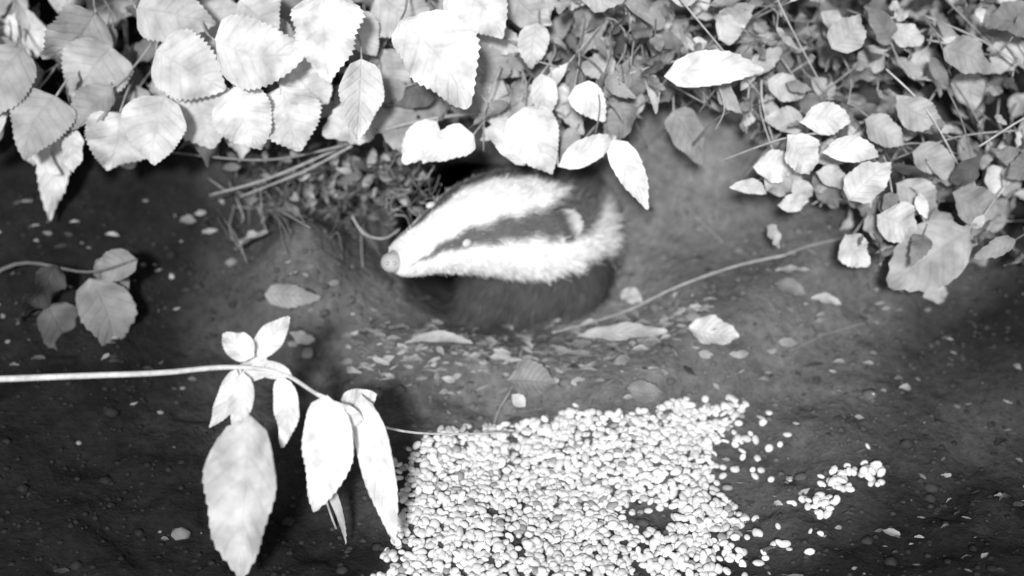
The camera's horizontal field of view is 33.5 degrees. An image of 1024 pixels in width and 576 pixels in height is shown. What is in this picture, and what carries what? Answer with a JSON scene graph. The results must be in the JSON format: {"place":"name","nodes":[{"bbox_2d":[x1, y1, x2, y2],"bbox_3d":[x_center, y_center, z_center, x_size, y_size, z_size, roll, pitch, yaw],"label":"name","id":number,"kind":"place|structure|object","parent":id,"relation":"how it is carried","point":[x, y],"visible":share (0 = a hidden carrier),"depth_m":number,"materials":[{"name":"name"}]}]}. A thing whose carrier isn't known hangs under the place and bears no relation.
{"place":"outdoors","nodes":[
{"label":"outdoors","id":0,"kind":"place"},
{"bbox_2d":[0,0,1023,575],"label":"ground","id":1,"kind":"structure","parent":0,"point":[672,172],"depth_m":1.91,"materials":[{"name":"soil"}]},
{"bbox_2d":[0,249,137,350],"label":"nettle shoot","id":2,"kind":"object","parent":1,"relation":"on","point":[105,307],"visible":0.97,"depth_m":1.90,"materials":[{"name":"grey plant"}]},
{"bbox_2d":[0,316,512,575],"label":"nettle shoot","id":3,"kind":"object","parent":1,"relation":"on","point":[239,480],"visible":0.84,"depth_m":1.65,"materials":[{"name":"white plant"}]},
{"bbox_2d":[264,284,320,307],"bbox_3d":[-0.249,0.010,1.921,0.065,0.027,0.015,5,39,7],"label":"dead leaf","id":4,"kind":"object","parent":1,"relation":"on","point":[286,295],"visible":1,"depth_m":1.92,"materials":[{"name":"grey plant"}]},
{"bbox_2d":[289,331,314,344],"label":"dead leaf","id":5,"kind":"object","parent":1,"relation":"on","point":[301,337],"visible":1,"depth_m":1.93,"materials":[{"name":"grey plant"}]},
{"bbox_2d":[170,110,479,270],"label":"twigs and roots","id":6,"kind":"object","parent":1,"relation":"on","point":[350,163],"visible":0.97,"depth_m":1.96,"materials":[{"name":"grey plant"}]},
{"bbox_2d":[234,230,268,251],"bbox_3d":[-0.300,-0.053,1.962,0.043,0.034,0.028,0,39,0],"label":"dead leaf","id":7,"kind":"object","parent":6,"relation":"on","point":[252,235],"visible":0.98,"depth_m":1.96,"materials":[{"name":"grey plant"}]},
{"bbox_2d":[0,0,704,220],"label":"nettle patch","id":8,"kind":"object","parent":1,"relation":"on","point":[294,55],"visible":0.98,"depth_m":1.85,"materials":[{"name":"white plant"}]},
{"bbox_2d":[404,330,472,343],"bbox_3d":[-0.083,0.057,1.910,0.077,0.016,0.012,-5,39,-6],"label":"dead leaf","id":9,"kind":"object","parent":1,"relation":"on","point":[438,336],"visible":1,"depth_m":1.91,"materials":[{"name":"grey plant"}]},
{"bbox_2d":[381,154,633,329],"bbox_3d":[0.006,-0.074,2.171,0.298,0.410,0.572,0,39,0],"label":"badger","id":10,"kind":"object","parent":1,"relation":"on","point":[516,246],"visible":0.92,"depth_m":1.93,"materials":[{"name":"fur"}]},
{"bbox_2d":[494,348,522,422],"bbox_3d":[-0.002,0.109,1.897,0.007,0.036,0.091,13,41,16],"label":"fallen stick","id":11,"kind":"object","parent":1,"relation":"on","point":[508,392],"visible":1,"depth_m":1.89,"materials":[{"name":"grey wood"}]},
{"bbox_2d":[0,191,1023,575],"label":"soil crumbs","id":12,"kind":"object","parent":1,"relation":"on","point":[180,533],"visible":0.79,"depth_m":1.88,"materials":[{"name":"grey soil"}]},
{"bbox_2d":[0,196,1023,575],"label":"leaf litter","id":13,"kind":"object","parent":1,"relation":"on","point":[504,356],"visible":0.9,"depth_m":1.91,"materials":[{"name":"grey plant"}]},
{"bbox_2d":[512,393,525,406],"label":"dead leaf","id":14,"kind":"object","parent":1,"relation":"on","point":[518,400],"visible":1,"depth_m":1.88,"materials":[{"name":"white plant"}]},
{"bbox_2d":[31,0,1023,119],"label":"undergrowth","id":15,"kind":"object","parent":1,"relation":"on","point":[145,62],"visible":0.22,"depth_m":1.97,"materials":[{"name":"grey plant"}]},
{"bbox_2d":[507,359,554,395],"bbox_3d":[0.021,0.101,1.876,0.054,0.030,0.037,0,39,0],"label":"dead leaf","id":16,"kind":"object","parent":1,"relation":"on","point":[530,377],"visible":1,"depth_m":1.88,"materials":[{"name":"grey plant"}]},
{"bbox_2d":[552,349,600,360],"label":"dead leaf","id":17,"kind":"object","parent":1,"relation":"on","point":[570,352],"visible":1,"depth_m":1.90,"materials":[{"name":"grey plant"}]},
{"bbox_2d":[577,322,667,340],"bbox_3d":[0.123,0.056,1.915,0.103,0.029,0.024,6,39,8],"label":"dead leaf","id":18,"kind":"object","parent":1,"relation":"on","point":[620,331],"visible":1,"depth_m":1.91,"materials":[{"name":"white plant"}]},
{"bbox_2d":[370,393,885,575],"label":"scattered peanuts","id":19,"kind":"object","parent":1,"relation":"on","point":[539,509],"visible":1,"depth_m":1.79,"materials":[{"name":"white food"}]},
{"bbox_2d":[620,287,643,304],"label":"dead leaf","id":20,"kind":"object","parent":1,"relation":"on","point":[631,295],"visible":1,"depth_m":1.98,"materials":[{"name":"grey plant"}]},
{"bbox_2d":[627,380,661,402],"bbox_3d":[0.145,0.113,1.852,0.040,0.021,0.022,0,39,0],"label":"dead leaf","id":21,"kind":"object","parent":1,"relation":"on","point":[642,391],"visible":1,"depth_m":1.86,"materials":[{"name":"grey plant"}]},
{"bbox_2d":[552,254,785,333],"bbox_3d":[0.179,0.002,1.958,0.280,0.060,0.016,-9,40,-11],"label":"fallen stick","id":22,"kind":"object","parent":1,"relation":"on","point":[706,275],"visible":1,"depth_m":1.96,"materials":[{"name":"grey wood"}]},
{"bbox_2d":[694,215,722,242],"bbox_3d":[0.234,-0.070,2.014,0.003,0.010,0.053,-24,45,-27],"label":"fallen stick","id":23,"kind":"object","parent":1,"relation":"on","point":[697,218],"visible":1,"depth_m":2.02,"materials":[{"name":"grey wood"}]},
{"bbox_2d":[689,315,739,344],"bbox_3d":[0.226,0.048,1.895,0.056,0.019,0.039,0,39,0],"label":"dead leaf","id":24,"kind":"object","parent":1,"relation":"on","point":[724,333],"visible":1,"depth_m":1.90,"materials":[{"name":"white plant"}]},
{"bbox_2d":[475,0,1023,291],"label":"bramble bush","id":25,"kind":"object","parent":1,"relation":"on","point":[935,249],"visible":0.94,"depth_m":1.87,"materials":[{"name":"grey plant"}]},
{"bbox_2d":[773,277,805,295],"bbox_3d":[0.316,0.000,1.930,0.037,0.018,0.018,0,39,0],"label":"dead leaf","id":26,"kind":"object","parent":1,"relation":"on","point":[791,286],"visible":1,"depth_m":1.93,"materials":[{"name":"grey plant"}]},
{"bbox_2d":[775,265,810,272],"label":"dead leaf","id":27,"kind":"object","parent":1,"relation":"on","point":[789,268],"visible":1,"depth_m":1.95,"materials":[{"name":"grey plant"}]},
{"bbox_2d":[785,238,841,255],"bbox_3d":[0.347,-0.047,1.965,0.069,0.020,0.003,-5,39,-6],"label":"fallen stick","id":28,"kind":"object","parent":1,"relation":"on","point":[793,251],"visible":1,"depth_m":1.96,"materials":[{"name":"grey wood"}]},
{"bbox_2d":[811,293,840,304],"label":"dead leaf","id":29,"kind":"object","parent":1,"relation":"on","point":[826,298],"visible":1,"depth_m":1.94,"materials":[{"name":"grey plant"}]},
{"bbox_2d":[789,322,865,351],"bbox_3d":[0.356,0.054,1.925,0.104,0.004,0.006,-17,42,-20],"label":"fallen stick","id":30,"kind":"object","parent":1,"relation":"on","point":[827,334],"visible":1,"depth_m":1.93,"materials":[{"name":"grey wood"}]},
{"bbox_2d":[923,285,947,303],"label":"dead leaf","id":31,"kind":"object","parent":1,"relation":"on","point":[937,296],"visible":0.77,"depth_m":1.96,"materials":[{"name":"grey plant"}]}
]}

